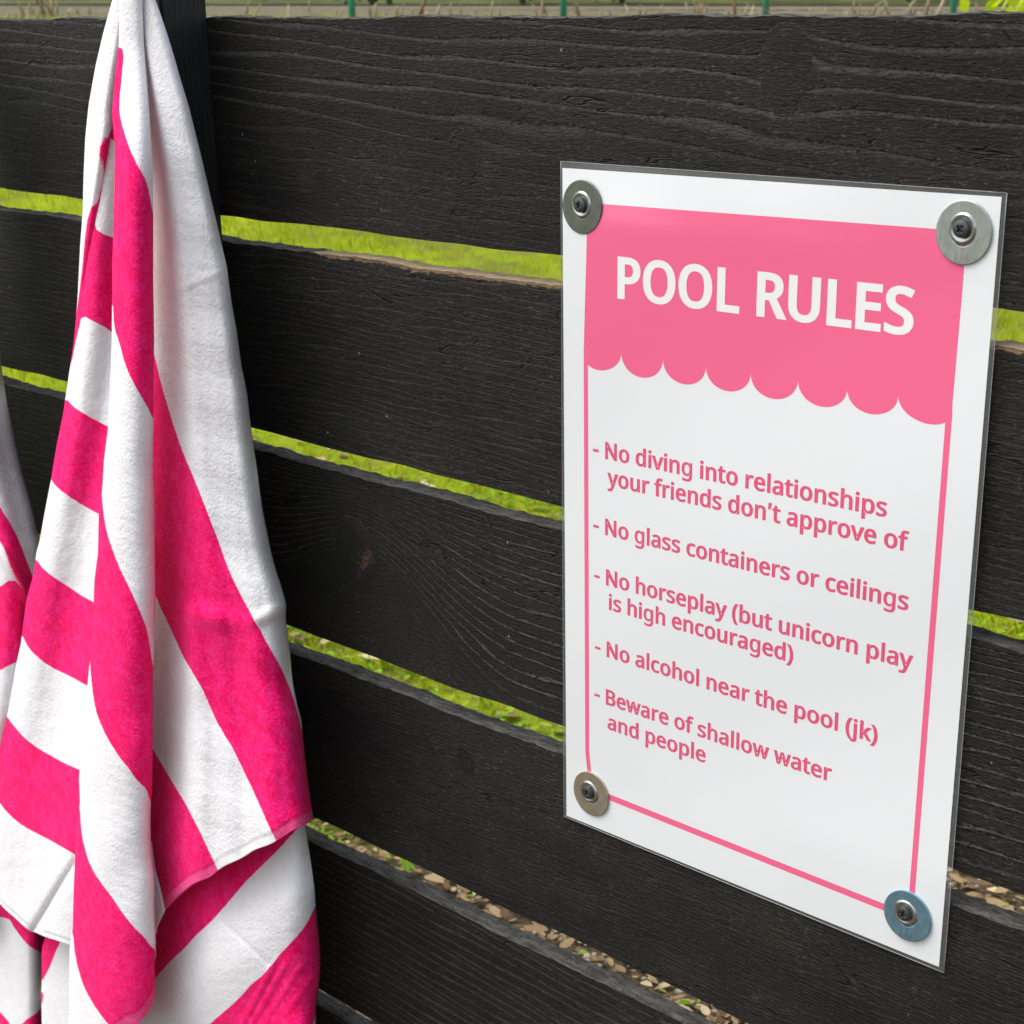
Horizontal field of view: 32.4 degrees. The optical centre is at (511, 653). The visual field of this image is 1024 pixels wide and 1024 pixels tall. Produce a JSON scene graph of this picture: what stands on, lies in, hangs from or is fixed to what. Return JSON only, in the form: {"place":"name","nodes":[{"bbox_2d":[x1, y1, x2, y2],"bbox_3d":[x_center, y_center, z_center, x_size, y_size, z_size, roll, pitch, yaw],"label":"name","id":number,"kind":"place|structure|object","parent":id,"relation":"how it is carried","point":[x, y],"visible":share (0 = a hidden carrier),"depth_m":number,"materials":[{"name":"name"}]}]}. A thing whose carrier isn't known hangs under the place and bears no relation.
{"place":"outdoors","nodes":[
{"label":"outdoors","id":0,"kind":"place"},
{"bbox_2d":[0,0,1023,1023],"bbox_3d":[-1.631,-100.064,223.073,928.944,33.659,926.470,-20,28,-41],"label":"ground","id":1,"kind":"structure","parent":0,"point":[552,270],"depth_m":6.72,"materials":[{"name":"green plant"}]},
{"bbox_2d":[335,0,392,3],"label":"background shrub","id":2,"kind":"object","parent":1,"relation":"on","point":[370,1],"visible":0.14,"depth_m":47.82,"materials":[{"name":"green plant"}]},
{"bbox_2d":[12,0,956,16],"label":"wire fence","id":3,"kind":"object","parent":1,"relation":"on","point":[563,8],"visible":0.2,"depth_m":12.28,"materials":[{"name":"green paint"}]},
{"bbox_2d":[7,0,998,18],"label":"dry stalks","id":4,"kind":"object","parent":1,"relation":"on","point":[42,3],"visible":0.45,"depth_m":12.51,"materials":[{"name":"plant"}]},
{"bbox_2d":[0,0,1023,1023],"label":"wooden fence","id":5,"kind":"object","parent":1,"relation":"on","point":[468,129],"visible":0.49,"depth_m":1.20,"materials":[{"name":"black wood"}]},
{"bbox_2d":[0,358,44,1023],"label":"beach towel","id":6,"kind":"object","parent":5,"relation":"hanging from","point":[21,945],"visible":0.59,"depth_m":1.60,"materials":[{"name":"fabric"}]},
{"bbox_2d":[0,0,320,1023],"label":"beach towel","id":7,"kind":"object","parent":5,"relation":"hanging from","point":[156,812],"visible":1,"depth_m":1.39,"materials":[{"name":"fabric"}]},
{"bbox_2d":[563,180,601,233],"bbox_3d":[0.048,-0.271,1.065,0.024,0.032,0.032,-20,28,-41],"label":"screw and washer","id":8,"kind":"object","parent":5,"relation":"attached to","point":[582,200],"visible":1,"depth_m":1.06,"materials":[{"name":"grey metal"}]},
{"bbox_2d":[574,771,608,815],"bbox_3d":[0.060,0.093,1.198,0.024,0.032,0.032,-20,28,-41],"label":"screw and washer","id":9,"kind":"object","parent":5,"relation":"attached to","point":[590,789],"visible":1,"depth_m":1.19,"materials":[{"name":"metal"}]},
{"bbox_2d":[560,161,1006,972],"bbox_3d":[0.139,-0.056,1.041,0.004,0.439,0.305,-20,28,-41],"label":"laminated sign","id":10,"kind":"object","parent":5,"relation":"attached to","point":[774,399],"visible":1,"depth_m":1.02,"materials":[{"name":"white laminate"}]},
{"bbox_2d":[884,890,931,941],"bbox_3d":[0.236,0.150,1.030,0.024,0.032,0.032,-20,28,-41],"label":"screw and washer","id":11,"kind":"object","parent":5,"relation":"attached to","point":[904,910],"visible":1,"depth_m":1.02,"materials":[{"name":"silver metal"}]},
{"bbox_2d":[936,200,992,264],"bbox_3d":[0.233,-0.214,0.891,0.024,0.032,0.032,-20,28,-41],"label":"screw and washer","id":12,"kind":"object","parent":5,"relation":"attached to","point":[963,222],"visible":1,"depth_m":0.88,"materials":[{"name":"grey metal"}]},
{"bbox_2d":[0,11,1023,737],"bbox_3d":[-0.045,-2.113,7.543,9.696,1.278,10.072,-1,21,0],"label":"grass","id":13,"kind":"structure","parent":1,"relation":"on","point":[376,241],"depth_m":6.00,"materials":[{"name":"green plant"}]},
{"bbox_2d":[40,468,1023,1003],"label":"weed leaves","id":14,"kind":"object","parent":1,"relation":"on","point":[406,864],"visible":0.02,"depth_m":3.47,"materials":[{"name":"green plant"}]},
{"bbox_2d":[252,435,1023,1023],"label":"leaf litter","id":15,"kind":"object","parent":1,"relation":"on","point":[566,943],"visible":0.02,"depth_m":2.65,"materials":[{"name":"brown plant"}]},
{"bbox_2d":[959,0,1023,11],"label":"leafy shrub","id":16,"kind":"object","parent":1,"relation":"on","point":[991,5],"visible":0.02,"depth_m":8.60,"materials":[{"name":"green plant"}]},
{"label":"ballast bed","id":17,"kind":"structure","parent":1,"relation":"on","visible":0},
{"bbox_2d":[0,4,1017,10],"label":"railway track","id":18,"kind":"structure","parent":17,"relation":"on","point":[817,7],"depth_m":35.71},
{"bbox_2d":[356,877,1023,1023],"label":"gravel","id":19,"kind":"structure","parent":0,"point":[676,990],"depth_m":2.52,"materials":[{"name":"beige gravel"}]}
]}

